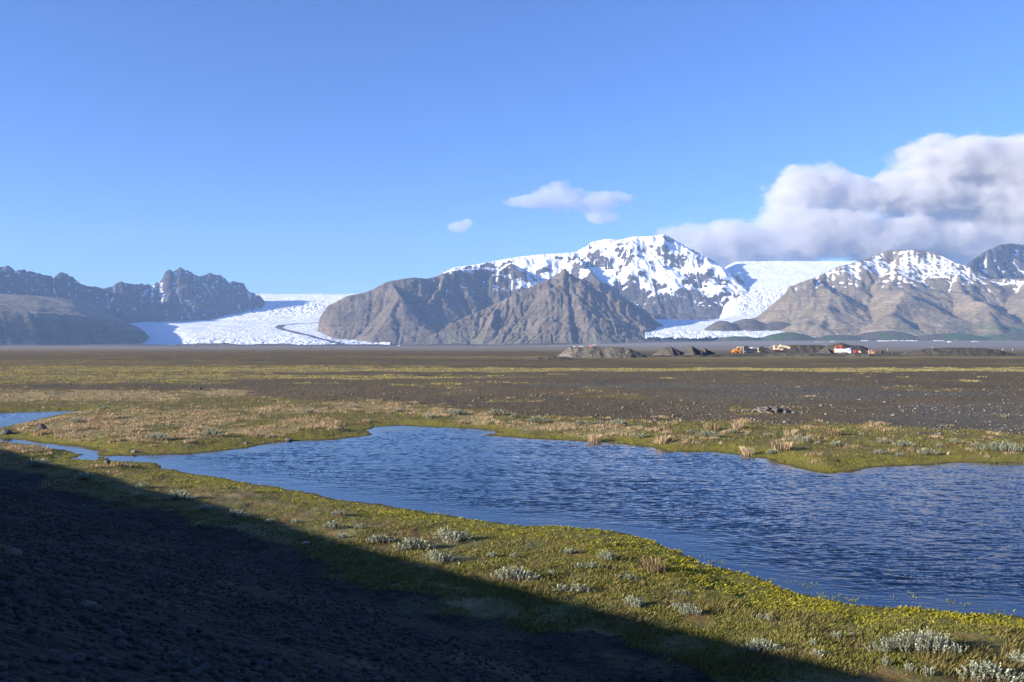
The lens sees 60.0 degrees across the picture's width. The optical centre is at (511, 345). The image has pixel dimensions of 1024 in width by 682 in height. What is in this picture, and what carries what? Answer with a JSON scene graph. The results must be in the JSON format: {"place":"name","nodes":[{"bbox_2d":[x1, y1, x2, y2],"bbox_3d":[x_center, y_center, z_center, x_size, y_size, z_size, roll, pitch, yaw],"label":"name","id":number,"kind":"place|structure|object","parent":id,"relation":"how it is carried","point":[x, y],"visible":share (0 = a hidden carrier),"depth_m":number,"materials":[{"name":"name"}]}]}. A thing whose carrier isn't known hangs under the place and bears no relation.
{"place":"outdoors","nodes":[
{"label":"outdoors","id":0,"kind":"place"},
{"bbox_2d":[0,293,148,344],"bbox_3d":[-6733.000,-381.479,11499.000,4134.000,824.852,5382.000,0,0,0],"label":"plateau hill","id":1,"kind":"structure","parent":0,"point":[32,320],"depth_m":10755.77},
{"bbox_2d":[0,266,264,322],"bbox_3d":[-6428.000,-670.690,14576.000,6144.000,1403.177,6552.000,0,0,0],"label":"mountain ridge","id":2,"kind":"structure","parent":0,"point":[180,294],"depth_m":14588.80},
{"bbox_2d":[130,294,389,344],"bbox_3d":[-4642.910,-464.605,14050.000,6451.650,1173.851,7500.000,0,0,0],"label":"glacier","id":3,"kind":"object","parent":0,"point":[286,318],"visible":0.52,"depth_m":13203.98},
{"bbox_2d":[317,263,546,344],"bbox_3d":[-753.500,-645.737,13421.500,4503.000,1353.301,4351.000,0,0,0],"label":"brown mountain","id":4,"kind":"structure","parent":0,"point":[407,311],"depth_m":12495.83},
{"bbox_2d":[0,341,1023,681],"bbox_3d":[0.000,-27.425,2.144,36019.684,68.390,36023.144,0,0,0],"label":"ground","id":5,"kind":"structure","parent":0,"point":[598,653],"depth_m":43.86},
{"bbox_2d":[0,662,7,672],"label":"cobble","id":6,"kind":"object","parent":5,"relation":"on","point":[3,667],"visible":0.94,"depth_m":5.69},
{"bbox_2d":[0,597,7,605],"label":"cobble","id":7,"kind":"object","parent":5,"relation":"on","point":[3,601],"visible":0.86,"depth_m":7.92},
{"bbox_2d":[0,429,12,434],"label":"boulder","id":8,"kind":"object","parent":5,"relation":"on","point":[5,431],"visible":0.98,"depth_m":58.83,"materials":[{"name":"stone"}]},
{"bbox_2d":[6,548,21,557],"bbox_3d":[-7.042,2.938,12.548,0.260,0.147,0.160,0,0,18],"label":"boulder","id":9,"kind":"object","parent":5,"relation":"on","point":[14,552],"visible":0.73,"depth_m":12.50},
{"bbox_2d":[19,600,36,606],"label":"cobble","id":10,"kind":"object","parent":5,"relation":"on","point":[29,602],"visible":0.74,"depth_m":8.42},
{"bbox_2d":[24,625,37,633],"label":"cobble","id":11,"kind":"object","parent":5,"relation":"on","point":[31,629],"visible":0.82,"depth_m":7.03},
{"bbox_2d":[28,673,38,681],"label":"cobble","id":12,"kind":"object","parent":5,"relation":"on","point":[34,676],"visible":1,"depth_m":5.70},
{"bbox_2d":[24,458,51,466],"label":"willow shrub","id":13,"kind":"object","parent":5,"relation":"on","point":[39,463],"visible":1,"depth_m":42.12,"materials":[{"name":"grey plant"}]},
{"bbox_2d":[48,650,58,656],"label":"cobble","id":14,"kind":"object","parent":5,"relation":"on","point":[55,653],"visible":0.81,"depth_m":6.62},
{"bbox_2d":[60,590,71,597],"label":"cobble","id":15,"kind":"object","parent":5,"relation":"on","point":[66,593],"visible":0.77,"depth_m":9.77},
{"bbox_2d":[63,656,73,661],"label":"cobble","id":16,"kind":"object","parent":5,"relation":"on","point":[69,658],"visible":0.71,"depth_m":6.55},
{"bbox_2d":[66,665,81,676],"bbox_3d":[-3.025,2.258,6.116,0.085,0.099,0.134,-6,-12,-2],"label":"cobble","id":17,"kind":"object","parent":5,"relation":"on","point":[73,671],"visible":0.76,"depth_m":6.09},
{"bbox_2d":[69,653,85,659],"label":"cobble","id":18,"kind":"object","parent":5,"relation":"on","point":[77,655],"visible":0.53,"depth_m":6.65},
{"bbox_2d":[73,657,84,663],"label":"cobble","id":19,"kind":"object","parent":5,"relation":"on","point":[79,660],"visible":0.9,"depth_m":6.58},
{"bbox_2d":[75,472,95,479],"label":"willow shrub","id":20,"kind":"object","parent":5,"relation":"on","point":[82,475],"visible":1,"depth_m":38.07,"materials":[{"name":"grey plant"}]},
{"bbox_2d":[78,613,92,621],"bbox_3d":[-4.140,2.644,8.613,0.154,0.079,0.092,16,22,5],"label":"cobble","id":21,"kind":"object","parent":5,"relation":"on","point":[89,617],"visible":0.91,"depth_m":8.59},
{"bbox_2d":[80,600,96,606],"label":"boulder","id":22,"kind":"object","parent":5,"relation":"on","point":[87,602],"visible":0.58,"depth_m":9.53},
{"bbox_2d":[87,604,100,612],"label":"cobble","id":23,"kind":"object","parent":5,"relation":"on","point":[95,607],"visible":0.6,"depth_m":9.26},
{"bbox_2d":[96,656,106,665],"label":"cobble","id":24,"kind":"object","parent":5,"relation":"on","point":[101,660],"visible":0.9,"depth_m":6.78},
{"bbox_2d":[106,629,123,636],"bbox_3d":[-3.772,2.749,8.435,0.150,0.097,0.139,8,5,6],"label":"cobble","id":25,"kind":"object","parent":5,"relation":"on","point":[112,632],"visible":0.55,"depth_m":8.42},
{"bbox_2d":[109,673,127,681],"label":"cobble","id":26,"kind":"object","parent":5,"relation":"on","point":[117,677],"visible":1,"depth_m":6.24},
{"bbox_2d":[115,639,127,646],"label":"cobble","id":27,"kind":"object","parent":5,"relation":"on","point":[123,643],"visible":0.67,"depth_m":8.03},
{"bbox_2d":[121,623,129,630],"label":"cobble","id":28,"kind":"object","parent":5,"relation":"on","point":[125,626],"visible":0.62,"depth_m":8.92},
{"bbox_2d":[125,659,142,669],"bbox_3d":[-2.985,2.514,6.985,0.151,0.072,0.105,11,4,12],"label":"cobble","id":29,"kind":"object","parent":5,"relation":"on","point":[134,664],"visible":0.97,"depth_m":6.96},
{"bbox_2d":[134,652,145,658],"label":"cobble","id":30,"kind":"object","parent":5,"relation":"on","point":[141,655],"visible":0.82,"depth_m":7.63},
{"bbox_2d":[135,482,151,488],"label":"willow shrub","id":31,"kind":"object","parent":5,"relation":"on","point":[140,484],"visible":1,"depth_m":35.65,"materials":[{"name":"grey plant"}]},
{"bbox_2d":[142,432,169,440],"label":"willow shrub","id":32,"kind":"object","parent":5,"relation":"on","point":[159,437],"visible":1,"depth_m":53.70,"materials":[{"name":"grey plant"}]},
{"bbox_2d":[167,651,182,658],"bbox_3d":[-3.102,2.844,8.159,0.151,0.072,0.106,11,9,-4],"label":"cobble","id":33,"kind":"object","parent":5,"relation":"on","point":[179,654],"visible":0.73,"depth_m":8.14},
{"bbox_2d":[163,489,195,500],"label":"willow shrub","id":34,"kind":"object","parent":5,"relation":"on","point":[180,495],"visible":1,"depth_m":32.97,"materials":[{"name":"grey plant"}]},
{"bbox_2d":[177,658,192,671],"bbox_3d":[-2.780,2.727,7.529,0.120,0.138,0.125,0,0,27],"label":"cobble","id":35,"kind":"object","parent":5,"relation":"on","point":[185,664],"visible":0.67,"depth_m":7.50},
{"bbox_2d":[187,667,201,677],"bbox_3d":[-2.636,2.721,7.348,0.091,0.078,0.153,-24,5,21],"label":"cobble","id":36,"kind":"object","parent":5,"relation":"on","point":[196,672],"visible":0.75,"depth_m":7.33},
{"bbox_2d":[194,640,205,647],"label":"cobble","id":37,"kind":"object","parent":5,"relation":"on","point":[202,643],"visible":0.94,"depth_m":9.25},
{"bbox_2d":[198,504,210,510],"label":"willow shrub","id":38,"kind":"object","parent":5,"relation":"on","point":[203,507],"visible":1,"depth_m":31.01,"materials":[{"name":"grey plant"}]},
{"bbox_2d":[198,428,225,436],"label":"willow shrub","id":39,"kind":"object","parent":5,"relation":"on","point":[215,432],"visible":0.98,"depth_m":56.01,"materials":[{"name":"grey plant"}]},
{"bbox_2d":[207,631,216,640],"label":"cobble","id":40,"kind":"object","parent":5,"relation":"on","point":[212,635],"visible":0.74,"depth_m":9.95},
{"bbox_2d":[223,509,250,517],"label":"willow shrub","id":41,"kind":"object","parent":5,"relation":"on","point":[235,513],"visible":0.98,"depth_m":30.11,"materials":[{"name":"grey plant"}]},
{"bbox_2d":[237,658,249,665],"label":"cobble","id":42,"kind":"object","parent":5,"relation":"on","point":[244,662],"visible":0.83,"depth_m":8.88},
{"bbox_2d":[255,659,268,667],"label":"cobble","id":43,"kind":"object","parent":5,"relation":"on","point":[264,663],"visible":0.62,"depth_m":9.20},
{"bbox_2d":[0,342,578,345],"bbox_3d":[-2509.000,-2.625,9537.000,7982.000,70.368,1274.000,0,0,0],"label":"moraine","id":44,"kind":"structure","parent":5,"relation":"on","point":[283,344],"depth_m":9300.25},
{"bbox_2d":[322,521,342,529],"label":"willow shrub","id":45,"kind":"object","parent":5,"relation":"on","point":[327,525],"visible":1,"depth_m":27.55,"materials":[{"name":"grey plant"}]},
{"bbox_2d":[330,509,344,516],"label":"willow shrub","id":46,"kind":"object","parent":5,"relation":"on","point":[336,513],"visible":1,"depth_m":29.77,"materials":[{"name":"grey plant"}]},
{"bbox_2d":[342,673,352,681],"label":"cobble","id":47,"kind":"object","parent":5,"relation":"on","point":[348,677],"visible":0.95,"depth_m":9.61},
{"bbox_2d":[365,533,394,543],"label":"willow shrub","id":48,"kind":"object","parent":5,"relation":"on","point":[381,538],"visible":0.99,"depth_m":26.06,"materials":[{"name":"grey plant"}]},
{"bbox_2d":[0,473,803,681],"bbox_3d":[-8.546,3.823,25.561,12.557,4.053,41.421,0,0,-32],"label":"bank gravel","id":49,"kind":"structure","parent":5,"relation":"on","point":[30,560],"depth_m":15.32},
{"bbox_2d":[19,606,30,612],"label":"cobble","id":50,"kind":"object","parent":49,"relation":"on","point":[25,609],"visible":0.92,"depth_m":8.01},
{"bbox_2d":[393,537,437,551],"bbox_3d":[-2.754,5.608,25.184,1.155,0.402,0.865,0,0,20],"label":"willow shrub","id":51,"kind":"object","parent":5,"relation":"on","point":[413,543],"visible":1,"depth_m":25.19,"materials":[{"name":"grey plant"}]},
{"bbox_2d":[422,549,454,563],"bbox_3d":[-1.980,5.567,23.500,0.930,0.337,0.645,0,0,10],"label":"willow shrub","id":52,"kind":"object","parent":5,"relation":"on","point":[440,557],"visible":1,"depth_m":23.55,"materials":[{"name":"grey plant"}]},
{"bbox_2d":[429,526,472,543],"bbox_3d":[-1.823,5.608,26.327,1.360,0.493,0.944,0,0,3],"label":"willow shrub","id":53,"kind":"object","parent":5,"relation":"on","point":[450,537],"visible":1,"depth_m":26.39,"materials":[{"name":"grey plant"}]},
{"bbox_2d":[445,408,465,414],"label":"willow shrub","id":54,"kind":"object","parent":5,"relation":"on","point":[453,411],"visible":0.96,"depth_m":74.86,"materials":[{"name":"grey plant"}]},
{"bbox_2d":[486,408,508,415],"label":"willow shrub","id":55,"kind":"object","parent":5,"relation":"on","point":[495,411],"visible":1,"depth_m":73.45,"materials":[{"name":"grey plant"}]},
{"bbox_2d":[0,394,1023,681],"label":"grass","id":56,"kind":"structure","parent":5,"relation":"on","point":[856,658],"depth_m":21.91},
{"bbox_2d":[0,384,1023,488],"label":"dry grass","id":57,"kind":"structure","parent":5,"relation":"on","point":[192,428],"depth_m":64.47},
{"bbox_2d":[0,365,1023,385],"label":"straw tufts","id":58,"kind":"object","parent":5,"relation":"on","point":[314,376],"visible":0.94,"depth_m":194.38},
{"bbox_2d":[490,566,539,581],"bbox_3d":[0.050,5.562,21.673,1.105,0.384,0.828,0,0,34],"label":"willow shrub","id":59,"kind":"object","parent":5,"relation":"on","point":[515,572],"visible":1,"depth_m":21.70,"materials":[{"name":"grey plant"}]},
{"bbox_2d":[10,367,1023,434],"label":"plain gravel","id":60,"kind":"structure","parent":5,"relation":"on","point":[800,413],"depth_m":84.67,"materials":[{"name":"stone"}]},
{"bbox_2d":[11,405,1023,652],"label":"moss","id":61,"kind":"object","parent":5,"relation":"on","point":[831,605],"visible":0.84,"depth_m":22.45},
{"bbox_2d":[526,416,548,422],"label":"willow shrub","id":62,"kind":"object","parent":5,"relation":"on","point":[536,419],"visible":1,"depth_m":66.34,"materials":[{"name":"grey plant"}]},
{"bbox_2d":[526,357,587,359],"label":"gravel heap","id":63,"kind":"object","parent":5,"relation":"on","point":[561,358],"visible":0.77,"depth_m":355.42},
{"bbox_2d":[551,580,593,594],"bbox_3d":[1.419,5.630,20.694,1.036,0.304,0.411,0,0,15],"label":"willow shrub","id":64,"kind":"object","parent":5,"relation":"on","point":[563,587],"visible":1,"depth_m":20.70,"materials":[{"name":"grey plant"}]},
{"bbox_2d":[572,420,592,425],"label":"willow shrub","id":65,"kind":"object","parent":5,"relation":"on","point":[580,422],"visible":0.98,"depth_m":64.03,"materials":[{"name":"grey plant"}]},
{"bbox_2d":[574,560,601,568],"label":"willow shrub","id":66,"kind":"object","parent":5,"relation":"on","point":[581,565],"visible":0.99,"depth_m":22.77,"materials":[{"name":"grey plant"}]},
{"bbox_2d":[163,503,1023,681],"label":"thin grass","id":67,"kind":"structure","parent":5,"relation":"on","point":[924,657],"depth_m":17.82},
{"bbox_2d":[586,433,602,441],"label":"grass tuft","id":68,"kind":"object","parent":5,"relation":"on","point":[592,438],"visible":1,"depth_m":55.41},
{"bbox_2d":[557,346,649,357],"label":"gravel heap","id":69,"kind":"object","parent":5,"relation":"on","point":[596,352],"visible":0.92,"depth_m":412.39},
{"bbox_2d":[596,550,615,560],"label":"willow shrub","id":70,"kind":"object","parent":5,"relation":"on","point":[605,555],"visible":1,"depth_m":23.73,"materials":[{"name":"grey plant"}]},
{"bbox_2d":[610,419,627,425],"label":"willow shrub","id":71,"kind":"object","parent":5,"relation":"on","point":[617,421],"visible":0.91,"depth_m":63.27,"materials":[{"name":"grey plant"}]},
{"bbox_2d":[622,594,645,608],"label":"willow shrub","id":72,"kind":"object","parent":5,"relation":"on","point":[639,601],"visible":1,"depth_m":19.60,"materials":[{"name":"grey plant"}]},
{"bbox_2d":[638,554,665,573],"bbox_3d":[3.584,5.549,22.651,0.714,0.411,0.682,0,0,14],"label":"grass tuft","id":73,"kind":"object","parent":5,"relation":"on","point":[649,565],"visible":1,"depth_m":22.57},
{"bbox_2d":[654,434,672,444],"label":"grass tuft","id":74,"kind":"object","parent":5,"relation":"on","point":[658,439],"visible":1,"depth_m":53.23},
{"bbox_2d":[653,347,684,354],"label":"gravel heap","id":75,"kind":"object","parent":5,"relation":"on","point":[669,351],"visible":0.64,"depth_m":493.24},
{"bbox_2d":[678,603,701,616],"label":"willow shrub","id":76,"kind":"object","parent":5,"relation":"on","point":[687,610],"visible":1,"depth_m":19.02,"materials":[{"name":"grey plant"}]},
{"bbox_2d":[647,355,743,356],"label":"gravel heap","id":77,"kind":"object","parent":5,"relation":"on","point":[692,356],"visible":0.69,"depth_m":435.18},
{"bbox_2d":[683,346,708,354],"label":"gravel heap","id":78,"kind":"object","parent":5,"relation":"on","point":[692,350],"visible":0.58,"depth_m":478.26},
{"bbox_2d":[695,430,720,436],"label":"willow shrub","id":79,"kind":"object","parent":5,"relation":"on","point":[709,434],"visible":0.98,"depth_m":56.05,"materials":[{"name":"grey plant"}]},
{"bbox_2d":[703,422,719,430],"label":"grass tuft","id":80,"kind":"object","parent":5,"relation":"on","point":[709,428],"visible":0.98,"depth_m":60.21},
{"bbox_2d":[448,509,1013,615],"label":"water grass","id":81,"kind":"structure","parent":5,"relation":"on","point":[854,591],"depth_m":21.13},
{"bbox_2d":[730,421,743,428],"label":"grass tuft","id":82,"kind":"object","parent":5,"relation":"on","point":[734,425],"visible":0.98,"depth_m":61.37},
{"bbox_2d":[738,445,754,455],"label":"grass tuft","id":83,"kind":"object","parent":5,"relation":"on","point":[744,451],"visible":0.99,"depth_m":48.55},
{"bbox_2d":[738,346,762,352],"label":"screening machine","id":84,"kind":"object","parent":5,"relation":"on","point":[746,349],"visible":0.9,"depth_m":643.61,"materials":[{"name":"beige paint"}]},
{"bbox_2d":[741,638,787,654],"bbox_3d":[4.726,5.634,16.643,0.764,0.294,0.572,0,0,42],"label":"willow shrub","id":85,"kind":"object","parent":5,"relation":"on","point":[761,645],"visible":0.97,"depth_m":16.67,"materials":[{"name":"grey plant"}]},
{"bbox_2d":[757,348,772,353],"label":"feeder","id":86,"kind":"object","parent":5,"relation":"on","point":[762,350],"visible":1,"depth_m":643.41,"materials":[{"name":"metal"}]},
{"bbox_2d":[756,613,775,620],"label":"willow shrub","id":87,"kind":"object","parent":5,"relation":"on","point":[767,616],"visible":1,"depth_m":18.63,"materials":[{"name":"grey plant"}]},
{"bbox_2d":[738,406,803,412],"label":"stone heap","id":88,"kind":"object","parent":5,"relation":"on","point":[764,409],"visible":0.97,"depth_m":75.99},
{"bbox_2d":[770,344,790,351],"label":"crusher","id":89,"kind":"object","parent":5,"relation":"on","point":[778,348],"visible":0.99,"depth_m":732.56,"materials":[{"name":"beige paint"}]},
{"bbox_2d":[769,438,792,450],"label":"grass tuft","id":90,"kind":"object","parent":5,"relation":"on","point":[774,445],"visible":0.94,"depth_m":49.31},
{"bbox_2d":[764,354,817,355],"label":"gravel heap","id":91,"kind":"object","parent":5,"relation":"on","point":[790,355],"visible":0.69,"depth_m":473.75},
{"bbox_2d":[783,428,798,435],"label":"grass tuft","id":92,"kind":"object","parent":5,"relation":"on","point":[793,432],"visible":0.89,"depth_m":57.35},
{"bbox_2d":[769,345,825,351],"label":"gravel heap","id":93,"kind":"object","parent":5,"relation":"on","point":[805,348],"visible":0.54,"depth_m":761.75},
{"bbox_2d":[790,434,813,442],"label":"willow shrub","id":94,"kind":"object","parent":5,"relation":"on","point":[801,439],"visible":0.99,"depth_m":53.05,"materials":[{"name":"grey plant"}]},
{"bbox_2d":[811,649,828,658],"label":"willow shrub","id":95,"kind":"object","parent":5,"relation":"on","point":[814,653],"visible":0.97,"depth_m":16.08,"materials":[{"name":"grey plant"}]},
{"bbox_2d":[825,428,841,435],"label":"grass tuft","id":96,"kind":"object","parent":5,"relation":"on","point":[835,432],"visible":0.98,"depth_m":56.91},
{"bbox_2d":[834,348,850,353],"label":"tanker truck","id":97,"kind":"object","parent":5,"relation":"on","point":[840,351],"visible":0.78,"depth_m":573.94,"materials":[{"name":"white paint"}]},
{"bbox_2d":[816,343,875,352],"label":"gravel heap","id":98,"kind":"object","parent":5,"relation":"on","point":[862,349],"visible":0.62,"depth_m":682.05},
{"bbox_2d":[893,440,916,446],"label":"willow shrub","id":99,"kind":"object","parent":5,"relation":"on","point":[902,443],"visible":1,"depth_m":50.96,"materials":[{"name":"grey plant"}]},
{"bbox_2d":[904,663,916,672],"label":"willow shrub","id":100,"kind":"object","parent":5,"relation":"on","point":[911,668],"visible":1,"depth_m":15.28,"materials":[{"name":"grey plant"}]},
{"bbox_2d":[862,626,966,655],"bbox_3d":[7.464,5.490,16.500,1.927,0.481,0.764,0,0,-6],"label":"willow shrub","id":101,"kind":"object","parent":5,"relation":"on","point":[918,642],"visible":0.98,"depth_m":16.48,"materials":[{"name":"green plant"}]},
{"bbox_2d":[918,448,939,454],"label":"willow shrub","id":102,"kind":"object","parent":5,"relation":"on","point":[926,451],"visible":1,"depth_m":47.30,"materials":[{"name":"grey plant"}]},
{"bbox_2d":[922,666,938,676],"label":"willow shrub","id":103,"kind":"object","parent":5,"relation":"on","point":[931,671],"visible":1,"depth_m":15.13,"materials":[{"name":"grey plant"}]},
{"bbox_2d":[903,348,1014,355],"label":"gravel heap","id":104,"kind":"object","parent":5,"relation":"on","point":[956,352],"visible":0.91,"depth_m":509.48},
{"bbox_2d":[956,660,1023,681],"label":"willow shrub","id":105,"kind":"object","parent":5,"relation":"on","point":[984,670],"visible":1,"depth_m":15.15,"materials":[{"name":"grey plant"}]},
{"bbox_2d":[975,441,1023,452],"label":"willow shrub","id":106,"kind":"object","parent":5,"relation":"on","point":[1012,447],"visible":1,"depth_m":48.11,"materials":[{"name":"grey plant"}]},
{"bbox_2d":[1005,649,1023,665],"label":"willow shrub","id":107,"kind":"object","parent":5,"relation":"on","point":[1018,658],"visible":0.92,"depth_m":16.12,"materials":[{"name":"grey plant"}]},
{"bbox_2d":[0,410,1023,616],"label":"water","id":108,"kind":"structure","parent":0,"point":[938,536],"depth_m":34.76,"materials":[{"name":"blue liquid"}]},
{"bbox_2d":[0,0,1023,293],"label":"sky","id":109,"kind":"structure","parent":0,"point":[267,146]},
{"bbox_2d":[410,268,682,344],"bbox_3d":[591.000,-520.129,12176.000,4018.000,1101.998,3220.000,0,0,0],"label":"pyramid mountain","id":110,"kind":"structure","parent":0,"point":[563,306],"depth_m":11542.06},
{"bbox_2d":[442,234,748,319],"bbox_3d":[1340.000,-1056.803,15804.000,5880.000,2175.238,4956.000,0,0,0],"label":"snow mountain","id":111,"kind":"structure","parent":0,"point":[662,276],"depth_m":15860.33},
{"bbox_2d":[694,319,790,340],"bbox_3d":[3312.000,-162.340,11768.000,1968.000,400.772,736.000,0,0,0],"label":"moraine hill","id":112,"kind":"structure","parent":0,"point":[747,325],"depth_m":11648.07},
{"bbox_2d":[645,261,856,340],"bbox_3d":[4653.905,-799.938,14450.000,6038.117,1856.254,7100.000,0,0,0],"label":"icefall","id":113,"kind":"object","parent":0,"point":[767,284],"visible":0.27,"depth_m":15176.05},
{"bbox_2d":[612,331,1023,343],"bbox_3d":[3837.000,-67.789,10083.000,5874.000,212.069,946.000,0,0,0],"label":"foothill","id":114,"kind":"structure","parent":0,"point":[883,335],"depth_m":10082.55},
{"bbox_2d":[750,249,1023,338],"bbox_3d":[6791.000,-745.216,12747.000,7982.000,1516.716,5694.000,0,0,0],"label":"mountain","id":115,"kind":"structure","parent":0,"point":[918,292],"depth_m":12214.69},
{"bbox_2d":[966,243,1023,278],"bbox_3d":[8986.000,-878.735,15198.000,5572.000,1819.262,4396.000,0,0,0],"label":"dark peak","id":116,"kind":"structure","parent":0,"point":[1001,261],"depth_m":14370.07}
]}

